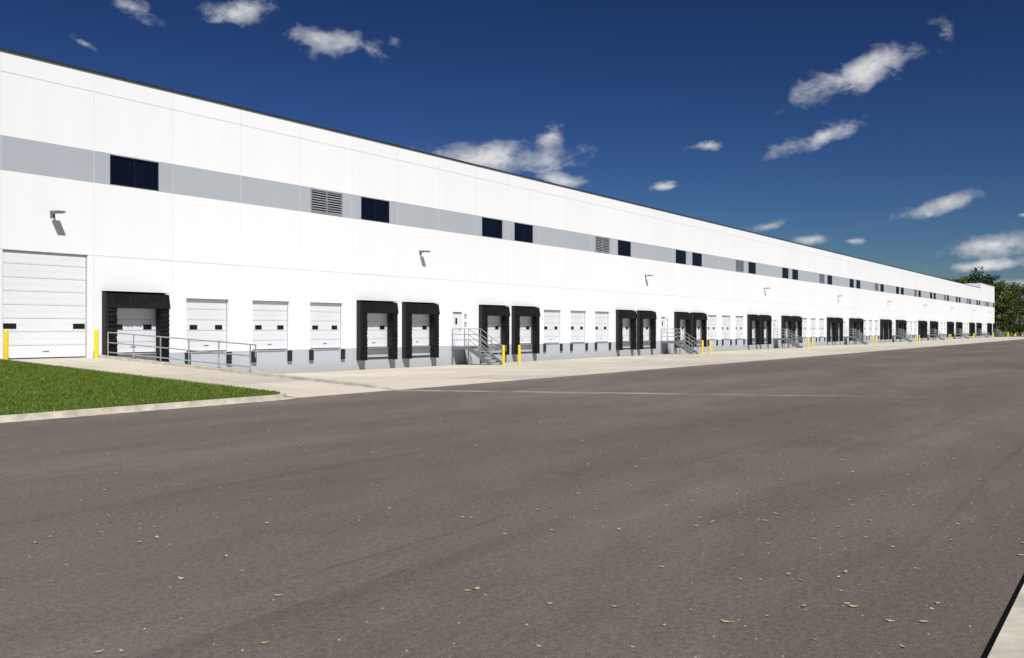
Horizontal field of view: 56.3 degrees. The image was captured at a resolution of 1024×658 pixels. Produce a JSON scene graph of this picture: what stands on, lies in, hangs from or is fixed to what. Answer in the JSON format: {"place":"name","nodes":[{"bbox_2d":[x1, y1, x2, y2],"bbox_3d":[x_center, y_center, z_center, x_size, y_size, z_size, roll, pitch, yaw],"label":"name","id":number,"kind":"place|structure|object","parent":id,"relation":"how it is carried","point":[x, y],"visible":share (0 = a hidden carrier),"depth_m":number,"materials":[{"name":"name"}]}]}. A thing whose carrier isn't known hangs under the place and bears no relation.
{"place":"outdoors","nodes":[
{"label":"outdoors","id":0,"kind":"place"},
{"bbox_2d":[0,359,279,414],"bbox_3d":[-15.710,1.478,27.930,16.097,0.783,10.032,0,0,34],"label":"grass","id":1,"kind":"structure","parent":0,"point":[22,374],"depth_m":27.05,"materials":[{"name":"plant"}]},
{"bbox_2d":[0,339,1023,657],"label":"asphalt yard","id":2,"kind":"structure","parent":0,"point":[332,551],"depth_m":10.00,"materials":[{"name":"grey asphalt"}]},
{"bbox_2d":[4,361,1023,657],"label":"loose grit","id":3,"kind":"object","parent":2,"relation":"on","point":[562,497],"visible":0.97,"depth_m":13.65,"materials":[{"name":"gravel"}]},
{"bbox_2d":[34,360,1023,651],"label":"fallen leaves","id":4,"kind":"object","parent":2,"relation":"on","point":[618,528],"visible":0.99,"depth_m":9.41,"materials":[{"name":"brown plant"}]},
{"bbox_2d":[0,0,1023,336],"label":"sky","id":5,"kind":"structure","parent":0,"point":[888,132],"materials":[{"name":"blue"}]},
{"bbox_2d":[284,336,1023,389],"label":"concrete apron","id":6,"kind":"object","parent":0,"point":[418,377],"visible":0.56,"depth_m":54.32,"materials":[{"name":"beige concrete"}]},
{"bbox_2d":[451,328,505,364],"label":"loading dock stairs","id":7,"kind":"structure","parent":6,"relation":"on","point":[480,354],"depth_m":59.88,"materials":[{"name":"metal"}]},
{"bbox_2d":[502,345,504,364],"bbox_3d":[-0.519,1.615,57.941,0.316,1.265,0.316,0,0,34],"label":"bollard","id":8,"kind":"object","parent":6,"relation":"on","point":[503,354],"visible":0.94,"depth_m":57.88,"materials":[{"name":"metal"}]},
{"bbox_2d":[518,345,520,363],"bbox_3d":[0.450,1.615,59.398,0.316,1.265,0.316,0,0,34],"label":"bollard","id":9,"kind":"object","parent":6,"relation":"on","point":[519,354],"visible":0.98,"depth_m":59.33,"materials":[{"name":"metal"}]},
{"bbox_2d":[661,329,700,353],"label":"loading dock stairs","id":10,"kind":"structure","parent":6,"relation":"on","point":[683,346],"depth_m":85.66,"materials":[{"name":"metal"}]},
{"bbox_2d":[773,329,804,347],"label":"loading dock stairs","id":11,"kind":"structure","parent":6,"relation":"on","point":[791,342],"depth_m":111.56,"materials":[{"name":"metal"}]},
{"bbox_2d":[844,329,869,344],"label":"loading dock stairs","id":12,"kind":"structure","parent":6,"relation":"on","point":[858,339],"depth_m":137.51,"materials":[{"name":"metal"}]},
{"bbox_2d":[892,329,912,341],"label":"loading dock stairs","id":13,"kind":"structure","parent":6,"relation":"on","point":[905,338],"depth_m":162.94,"materials":[{"name":"metal"}]},
{"bbox_2d":[927,329,944,339],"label":"loading dock stairs","id":14,"kind":"structure","parent":6,"relation":"on","point":[928,334],"depth_m":189.14,"materials":[{"name":"metal"}]},
{"bbox_2d":[975,329,989,337],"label":"loading dock stairs","id":15,"kind":"structure","parent":6,"relation":"on","point":[988,334],"depth_m":240.66,"materials":[{"name":"metal"}]},
{"bbox_2d":[994,330,1023,335],"bbox_3d":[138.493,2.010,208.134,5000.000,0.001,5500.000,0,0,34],"label":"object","id":16,"kind":"structure","parent":0,"point":[1011,334],"depth_m":349.90,"materials":[{"name":"green plant"}]},
{"bbox_2d":[0,384,297,422],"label":"lawn kerb","id":17,"kind":"structure","parent":16,"relation":"on","point":[94,411],"depth_m":23.13,"materials":[{"name":"concrete"}]},
{"bbox_2d":[12,357,388,397],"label":"driveway ramp","id":18,"kind":"structure","parent":16,"relation":"on","point":[296,388],"depth_m":33.11,"materials":[{"name":"concrete"}]},
{"bbox_2d":[3,329,8,359],"bbox_3d":[-19.094,0.633,36.128,0.316,1.265,0.316,0,0,34],"label":"bollard","id":19,"kind":"object","parent":18,"relation":"on","point":[5,344],"visible":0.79,"depth_m":36.07,"materials":[{"name":"metal"}]},
{"bbox_2d":[92,329,99,358],"bbox_3d":[-17.033,0.633,39.225,0.316,1.265,0.316,0,0,34],"label":"bollard","id":20,"kind":"object","parent":18,"relation":"on","point":[96,344],"visible":0.94,"depth_m":39.15,"materials":[{"name":"metal"}]},
{"bbox_2d":[99,355,390,397],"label":"ramp retaining wall","id":21,"kind":"structure","parent":16,"relation":"on","point":[254,373],"depth_m":34.59,"materials":[{"name":"concrete"}]},
{"bbox_2d":[107,332,255,370],"bbox_3d":[-13.027,0.837,37.172,9.024,1.448,0.140,0,0,34],"label":"ramp handrail","id":22,"kind":"object","parent":21,"relation":"on","point":[188,350],"visible":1,"depth_m":36.81,"materials":[{"name":"metal"}]},
{"bbox_2d":[0,50,993,373],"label":"walls","id":23,"kind":"structure","parent":16,"relation":"on","point":[236,194],"depth_m":52.29,"materials":[{"name":"white paint"}]},
{"bbox_2d":[3,249,86,358],"bbox_3d":[-18.644,-0.950,38.266,0.080,4.260,3.580,0,0,34],"label":"overhead door","id":24,"kind":"structure","parent":23,"relation":"attached to","point":[44,305],"depth_m":38.25,"materials":[{"name":"metal"}]},
{"bbox_2d":[50,210,65,217],"bbox_3d":[-18.166,-4.610,38.225,0.659,0.260,0.340,0,0,34],"label":"wall lamp","id":25,"kind":"object","parent":23,"relation":"attached to","point":[53,213],"visible":1,"depth_m":38.17,"materials":[{"name":"grey metal"}]},
{"bbox_2d":[110,155,158,190],"bbox_3d":[-16.404,-6.760,41.569,0.070,1.260,2.400,0,0,34],"label":"window","id":26,"kind":"structure","parent":23,"relation":"attached to","point":[133,173],"depth_m":41.55,"materials":[{"name":"blue glass"}]},
{"bbox_2d":[102,291,170,361],"bbox_3d":[-16.191,0.075,41.355,0.478,3.350,3.080,0,0,34],"label":"dock shelter","id":27,"kind":"object","parent":23,"relation":"attached to","point":[112,301],"visible":0.73,"depth_m":41.09,"materials":[{"name":"plastic"}]},
{"bbox_2d":[117,308,155,353],"bbox_3d":[-16.492,-0.175,41.627,0.080,2.470,2.480,0,0,34],"label":"dock door","id":28,"kind":"structure","parent":23,"relation":"attached to","point":[136,321],"depth_m":41.77,"materials":[{"name":"metal"}]},
{"bbox_2d":[117,353,157,360],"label":"dock bumpers","id":29,"kind":"object","parent":23,"relation":"attached to","point":[141,357],"visible":0.27,"depth_m":41.82,"materials":[{"name":"metal"}]},
{"bbox_2d":[186,298,226,351],"bbox_3d":[-14.342,-0.175,44.857,0.080,2.470,2.480,0,0,34],"label":"dock door","id":30,"kind":"structure","parent":23,"relation":"attached to","point":[206,319],"depth_m":44.87,"materials":[{"name":"metal"}]},
{"bbox_2d":[185,352,231,363],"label":"dock bumpers","id":31,"kind":"object","parent":23,"relation":"attached to","point":[228,359],"visible":0.7,"depth_m":45.60,"materials":[{"name":"rubber"}]},
{"bbox_2d":[252,300,287,350],"bbox_3d":[-12.193,-0.175,48.087,0.080,2.470,2.480,0,0,34],"label":"dock door","id":32,"kind":"structure","parent":23,"relation":"attached to","point":[269,325],"depth_m":48.12,"materials":[{"name":"metal"}]},
{"bbox_2d":[251,350,291,362],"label":"dock bumpers","id":33,"kind":"object","parent":23,"relation":"attached to","point":[254,359],"visible":0.91,"depth_m":47.80,"materials":[{"name":"rubber"}]},
{"bbox_2d":[310,302,340,348],"bbox_3d":[-10.043,-0.175,51.318,0.080,2.470,2.480,0,0,34],"label":"dock door","id":34,"kind":"structure","parent":23,"relation":"attached to","point":[325,325],"depth_m":51.35,"materials":[{"name":"metal"}]},
{"bbox_2d":[310,188,342,216],"bbox_3d":[-9.939,-6.760,51.248,0.110,1.260,2.400,0,0,34],"label":"louver","id":35,"kind":"object","parent":23,"relation":"attached to","point":[326,202],"visible":1,"depth_m":51.20,"materials":[{"name":"metal"}]},
{"bbox_2d":[309,349,344,360],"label":"dock bumpers","id":36,"kind":"object","parent":23,"relation":"attached to","point":[311,355],"visible":1,"depth_m":50.80,"materials":[{"name":"rubber"}]},
{"bbox_2d":[361,197,388,222],"bbox_3d":[-7.806,-6.760,54.490,0.070,1.260,2.400,0,0,34],"label":"window","id":37,"kind":"structure","parent":23,"relation":"attached to","point":[377,210],"depth_m":54.47,"materials":[{"name":"blue glass"}]},
{"bbox_2d":[356,300,398,360],"bbox_3d":[-7.593,0.075,54.276,0.478,3.350,3.080,0,0,34],"label":"dock shelter","id":38,"kind":"object","parent":23,"relation":"attached to","point":[365,307],"visible":1,"depth_m":53.66,"materials":[{"name":"plastic"}]},
{"bbox_2d":[367,313,387,347],"bbox_3d":[-7.894,-0.175,54.548,0.080,2.470,2.480,0,0,34],"label":"dock door","id":39,"kind":"structure","parent":23,"relation":"attached to","point":[377,331],"depth_m":54.81,"materials":[{"name":"metal"}]},
{"bbox_2d":[367,348,389,358],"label":"dock bumpers","id":40,"kind":"object","parent":23,"relation":"attached to","point":[377,350],"visible":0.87,"depth_m":54.51,"materials":[{"name":"metal"}]},
{"bbox_2d":[402,302,439,358],"bbox_3d":[-5.444,0.075,57.506,0.478,3.350,3.080,0,0,34],"label":"dock shelter","id":41,"kind":"object","parent":23,"relation":"attached to","point":[409,309],"visible":1,"depth_m":56.97,"materials":[{"name":"plastic"}]},
{"bbox_2d":[412,314,429,346],"bbox_3d":[-5.745,-0.175,57.778,0.080,2.470,2.480,0,0,34],"label":"dock door","id":42,"kind":"structure","parent":23,"relation":"attached to","point":[420,329],"depth_m":58.05,"materials":[{"name":"metal"}]},
{"bbox_2d":[412,347,430,356],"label":"dock bumpers","id":43,"kind":"object","parent":23,"relation":"attached to","point":[421,349],"visible":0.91,"depth_m":57.88,"materials":[{"name":"metal"}]},
{"bbox_2d":[453,312,460,345],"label":"entry door","id":44,"kind":"structure","parent":23,"relation":"attached to","point":[456,319],"depth_m":61.08,"materials":[{"name":"grey metal"}]},
{"bbox_2d":[482,217,501,238],"bbox_3d":[-1.358,-6.760,64.180,0.070,1.260,2.400,0,0,34],"label":"window","id":45,"kind":"structure","parent":23,"relation":"attached to","point":[492,228],"depth_m":64.17,"materials":[{"name":"blue glass"}]},
{"bbox_2d":[487,316,500,344],"bbox_3d":[-1.446,-0.175,64.239,0.080,2.470,2.480,0,0,34],"label":"dock door","id":46,"kind":"structure","parent":23,"relation":"attached to","point":[494,327],"depth_m":64.61,"materials":[{"name":"metal"}]},
{"bbox_2d":[479,305,509,355],"bbox_3d":[-1.145,0.075,63.967,0.478,3.350,3.080,0,0,34],"label":"dock shelter","id":47,"kind":"object","parent":23,"relation":"attached to","point":[486,311],"visible":0.88,"depth_m":63.88,"materials":[{"name":"plastic"}]},
{"bbox_2d":[487,345,501,353],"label":"dock bumpers","id":48,"kind":"object","parent":23,"relation":"attached to","point":[499,346],"visible":0.3,"depth_m":64.45,"materials":[{"name":"rubber"}]},
{"bbox_2d":[0,70,991,344],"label":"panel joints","id":49,"kind":"object","parent":23,"relation":"attached to","point":[424,278],"visible":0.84,"depth_m":62.76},
{"bbox_2d":[0,48,993,287],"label":"roof coping","id":50,"kind":"object","parent":23,"relation":"attached to","point":[89,70],"visible":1,"depth_m":51.33,"materials":[{"name":"metal"}]},
{"bbox_2d":[514,222,532,242],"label":"window","id":51,"kind":"structure","parent":23,"relation":"attached to","point":[523,232],"depth_m":67.39,"materials":[{"name":"blue glass"}]},
{"bbox_2d":[520,316,531,343],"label":"dock door","id":52,"kind":"structure","parent":23,"relation":"attached to","point":[525,329],"depth_m":67.83,"materials":[{"name":"metal"}]},
{"bbox_2d":[512,306,540,353],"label":"dock shelter","id":53,"kind":"object","parent":23,"relation":"attached to","point":[533,312],"visible":0.94,"depth_m":66.92,"materials":[{"name":"fabric"}]},
{"bbox_2d":[520,344,532,352],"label":"dock bumpers","id":54,"kind":"object","parent":23,"relation":"attached to","point":[525,346],"visible":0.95,"depth_m":67.55,"materials":[{"name":"rubber"}]},
{"bbox_2d":[544,310,558,343],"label":"dock door","id":55,"kind":"structure","parent":23,"relation":"attached to","point":[551,326],"depth_m":70.77,"materials":[{"name":"metal"}]},
{"bbox_2d":[543,343,562,351],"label":"dock bumpers","id":56,"kind":"object","parent":23,"relation":"attached to","point":[544,347],"visible":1,"depth_m":71.03,"materials":[{"name":"rubber"}]},
{"bbox_2d":[571,311,584,342],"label":"dock door","id":57,"kind":"structure","parent":23,"relation":"attached to","point":[577,326],"depth_m":74.07,"materials":[{"name":"metal"}]},
{"bbox_2d":[570,343,587,350],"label":"dock bumpers","id":58,"kind":"object","parent":23,"relation":"attached to","point":[571,346],"visible":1,"depth_m":73.51,"materials":[{"name":"rubber"}]},
{"bbox_2d":[595,311,607,341],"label":"dock door","id":59,"kind":"structure","parent":23,"relation":"attached to","point":[601,326],"depth_m":77.24,"materials":[{"name":"metal"}]},
{"bbox_2d":[595,236,609,253],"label":"louver","id":60,"kind":"object","parent":23,"relation":"attached to","point":[602,244],"visible":1,"depth_m":77.04,"materials":[{"name":"metal"}]},
{"bbox_2d":[618,240,630,256],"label":"window","id":61,"kind":"structure","parent":23,"relation":"attached to","point":[624,248],"depth_m":80.44,"materials":[{"name":"blue glass"}]},
{"bbox_2d":[622,318,629,341],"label":"dock door","id":62,"kind":"structure","parent":23,"relation":"attached to","point":[626,330],"depth_m":80.93,"materials":[{"name":"metal"}]},
{"bbox_2d":[616,310,636,349],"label":"dock shelter","id":63,"kind":"object","parent":23,"relation":"attached to","point":[622,314],"visible":1,"depth_m":79.51,"materials":[{"name":"fabric"}]},
{"bbox_2d":[643,319,648,340],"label":"dock door","id":64,"kind":"structure","parent":23,"relation":"attached to","point":[646,330],"depth_m":84.12,"materials":[{"name":"metal"}]},
{"bbox_2d":[637,310,656,348],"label":"dock shelter","id":65,"kind":"object","parent":23,"relation":"attached to","point":[645,314],"visible":0.99,"depth_m":82.70,"materials":[{"name":"plastic"}]},
{"bbox_2d":[661,317,664,340],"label":"entry door","id":66,"kind":"structure","parent":23,"relation":"attached to","point":[662,323],"depth_m":86.84,"materials":[{"name":"grey metal"}]},
{"bbox_2d":[676,250,685,263],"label":"window","id":67,"kind":"structure","parent":23,"relation":"attached to","point":[680,257],"depth_m":90.00,"materials":[{"name":"blue glass"}]},
{"bbox_2d":[680,320,684,339],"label":"dock door","id":68,"kind":"structure","parent":23,"relation":"attached to","point":[682,324],"depth_m":90.65,"materials":[{"name":"metal"}]},
{"bbox_2d":[674,312,691,347],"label":"dock shelter","id":69,"kind":"object","parent":23,"relation":"attached to","point":[679,316],"visible":0.81,"depth_m":89.41,"materials":[{"name":"plastic"}]},
{"bbox_2d":[692,252,701,266],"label":"window","id":70,"kind":"structure","parent":23,"relation":"attached to","point":[696,259],"depth_m":93.23,"materials":[{"name":"blue glass"}]},
{"bbox_2d":[696,320,700,339],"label":"dock door","id":71,"kind":"structure","parent":23,"relation":"attached to","point":[698,330],"depth_m":93.87,"materials":[{"name":"metal"}]},
{"bbox_2d":[691,312,707,346],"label":"dock shelter","id":72,"kind":"object","parent":23,"relation":"attached to","point":[696,316],"visible":0.91,"depth_m":92.57,"materials":[{"name":"plastic"}]},
{"bbox_2d":[708,315,715,339],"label":"dock door","id":73,"kind":"structure","parent":23,"relation":"attached to","point":[711,327],"depth_m":96.67,"materials":[{"name":"metal"}]},
{"bbox_2d":[722,315,729,338],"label":"dock door","id":74,"kind":"structure","parent":23,"relation":"attached to","point":[725,327],"depth_m":99.86,"materials":[{"name":"metal"}]},
{"bbox_2d":[736,316,742,338],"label":"dock door","id":75,"kind":"structure","parent":23,"relation":"attached to","point":[739,327],"depth_m":103.26,"materials":[{"name":"metal"}]},
{"bbox_2d":[736,260,743,272],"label":"louver","id":76,"kind":"object","parent":23,"relation":"attached to","point":[739,265],"visible":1,"depth_m":102.90,"materials":[{"name":"metal"}]},
{"bbox_2d":[748,262,755,273],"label":"window","id":77,"kind":"structure","parent":23,"relation":"attached to","point":[751,267],"depth_m":106.21,"materials":[{"name":"blue glass"}]},
{"bbox_2d":[752,321,754,338],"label":"dock door","id":78,"kind":"structure","parent":23,"relation":"attached to","point":[753,329],"depth_m":106.92,"materials":[{"name":"metal"}]},
{"bbox_2d":[747,314,760,344],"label":"dock shelter","id":79,"kind":"object","parent":23,"relation":"attached to","point":[753,317],"visible":1,"depth_m":105.19,"materials":[{"name":"plastic"}]},
{"bbox_2d":[760,315,771,344],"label":"dock shelter","id":80,"kind":"object","parent":23,"relation":"attached to","point":[767,318],"visible":1,"depth_m":109.02,"materials":[{"name":"plastic"}]},
{"bbox_2d":[782,267,787,278],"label":"window","id":81,"kind":"structure","parent":23,"relation":"attached to","point":[784,272],"depth_m":115.90,"materials":[{"name":"blue glass"}]},
{"bbox_2d":[781,316,792,343],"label":"dock shelter","id":82,"kind":"object","parent":23,"relation":"attached to","point":[785,319],"visible":0.73,"depth_m":114.61,"materials":[{"name":"plastic"}]},
{"bbox_2d":[792,269,797,279],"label":"window","id":83,"kind":"structure","parent":23,"relation":"attached to","point":[794,274],"depth_m":119.00,"materials":[{"name":"blue glass"}]},
{"bbox_2d":[791,316,802,342],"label":"dock shelter","id":84,"kind":"object","parent":23,"relation":"attached to","point":[798,319],"visible":0.86,"depth_m":119.05,"materials":[{"name":"plastic"}]},
{"bbox_2d":[802,318,805,336],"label":"dock door","id":85,"kind":"structure","parent":23,"relation":"attached to","point":[804,327],"depth_m":122.75,"materials":[{"name":"metal"}]},
{"bbox_2d":[811,318,814,336],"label":"dock door","id":86,"kind":"structure","parent":23,"relation":"attached to","point":[812,327],"depth_m":125.86,"materials":[{"name":"metal"}]},
{"bbox_2d":[819,318,822,336],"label":"dock door","id":87,"kind":"structure","parent":23,"relation":"attached to","point":[820,327],"depth_m":128.81,"materials":[{"name":"metal"}]},
{"bbox_2d":[819,274,824,283],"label":"louver","id":88,"kind":"object","parent":23,"relation":"attached to","point":[822,278],"visible":1,"depth_m":128.98,"materials":[{"name":"metal"}]},
{"bbox_2d":[827,275,831,284],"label":"window","id":89,"kind":"structure","parent":23,"relation":"attached to","point":[829,279],"depth_m":131.99,"materials":[{"name":"blue glass"}]},
{"bbox_2d":[827,317,835,341],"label":"dock shelter","id":90,"kind":"object","parent":23,"relation":"attached to","point":[830,320],"visible":1,"depth_m":131.32,"materials":[{"name":"plastic"}]},
{"bbox_2d":[836,318,843,341],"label":"dock shelter","id":91,"kind":"object","parent":23,"relation":"attached to","point":[840,321],"visible":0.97,"depth_m":135.28,"materials":[{"name":"plastic"}]},
{"bbox_2d":[849,318,856,340],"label":"dock shelter","id":92,"kind":"object","parent":23,"relation":"attached to","point":[852,321],"visible":0.75,"depth_m":140.39,"materials":[{"name":"plastic"}]},
{"bbox_2d":[856,318,863,338],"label":"dock shelter","id":93,"kind":"object","parent":23,"relation":"attached to","point":[860,321],"visible":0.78,"depth_m":144.96,"materials":[{"name":"plastic"}]},
{"bbox_2d":[869,320,871,335],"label":"dock door","id":94,"kind":"structure","parent":23,"relation":"attached to","point":[870,327],"depth_m":151.83,"materials":[{"name":"metal"}]},
{"bbox_2d":[875,320,877,335],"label":"dock door","id":95,"kind":"structure","parent":23,"relation":"attached to","point":[876,327],"depth_m":155.18,"materials":[{"name":"metal"}]},
{"bbox_2d":[880,319,886,339],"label":"dock shelter","id":96,"kind":"object","parent":23,"relation":"attached to","point":[883,321],"visible":1,"depth_m":156.91,"materials":[{"name":"plastic"}]},
{"bbox_2d":[885,319,891,338],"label":"dock shelter","id":97,"kind":"object","parent":23,"relation":"attached to","point":[889,323],"visible":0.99,"depth_m":161.25,"materials":[{"name":"plastic"}]},
{"bbox_2d":[896,320,901,338],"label":"dock shelter","id":98,"kind":"object","parent":23,"relation":"attached to","point":[898,327],"visible":0.86,"depth_m":166.33,"materials":[{"name":"plastic"}]},
{"bbox_2d":[902,320,906,338],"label":"dock shelter","id":99,"kind":"object","parent":23,"relation":"attached to","point":[904,322],"visible":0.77,"depth_m":171.05,"materials":[{"name":"plastic"}]},
{"bbox_2d":[918,321,923,337],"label":"dock shelter","id":100,"kind":"object","parent":23,"relation":"attached to","point":[920,328],"visible":1,"depth_m":182.32,"materials":[{"name":"fabric"}]},
{"bbox_2d":[923,321,927,337],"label":"dock shelter","id":101,"kind":"object","parent":23,"relation":"attached to","point":[925,324],"visible":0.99,"depth_m":186.76,"materials":[{"name":"fabric"}]},
{"bbox_2d":[930,321,934,337],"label":"dock shelter","id":102,"kind":"object","parent":23,"relation":"attached to","point":[932,326],"visible":0.87,"depth_m":193.10,"materials":[{"name":"fabric"}]},
{"bbox_2d":[947,322,950,336],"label":"dock shelter","id":103,"kind":"object","parent":23,"relation":"attached to","point":[948,328],"visible":0.91,"depth_m":208.10,"materials":[{"name":"fabric"}]},
{"bbox_2d":[951,322,953,336],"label":"dock shelter","id":104,"kind":"object","parent":23,"relation":"attached to","point":[952,329],"visible":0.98,"depth_m":213.44,"materials":[{"name":"fabric"}]},
{"bbox_2d":[956,322,959,336],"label":"dock shelter","id":105,"kind":"object","parent":23,"relation":"attached to","point":[957,326],"visible":0.84,"depth_m":218.11,"materials":[{"name":"fabric"}]},
{"bbox_2d":[969,322,972,335],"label":"dock shelter","id":106,"kind":"object","parent":23,"relation":"attached to","point":[971,328],"visible":0.97,"depth_m":234.62,"materials":[{"name":"plastic"}]},
{"bbox_2d":[976,323,979,335],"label":"dock shelter","id":107,"kind":"object","parent":23,"relation":"attached to","point":[977,327],"visible":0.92,"depth_m":243.75,"materials":[{"name":"fabric"}]},
{"bbox_2d":[939,266,1023,336],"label":"distant trees","id":108,"kind":"object","parent":16,"relation":"on","point":[1002,306],"visible":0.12,"depth_m":315.98,"materials":[{"name":"green plant"}]},
{"bbox_2d":[987,584,1023,657],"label":"roadside kerb","id":109,"kind":"structure","parent":16,"relation":"on","point":[1009,642],"depth_m":5.85,"materials":[{"name":"concrete"}]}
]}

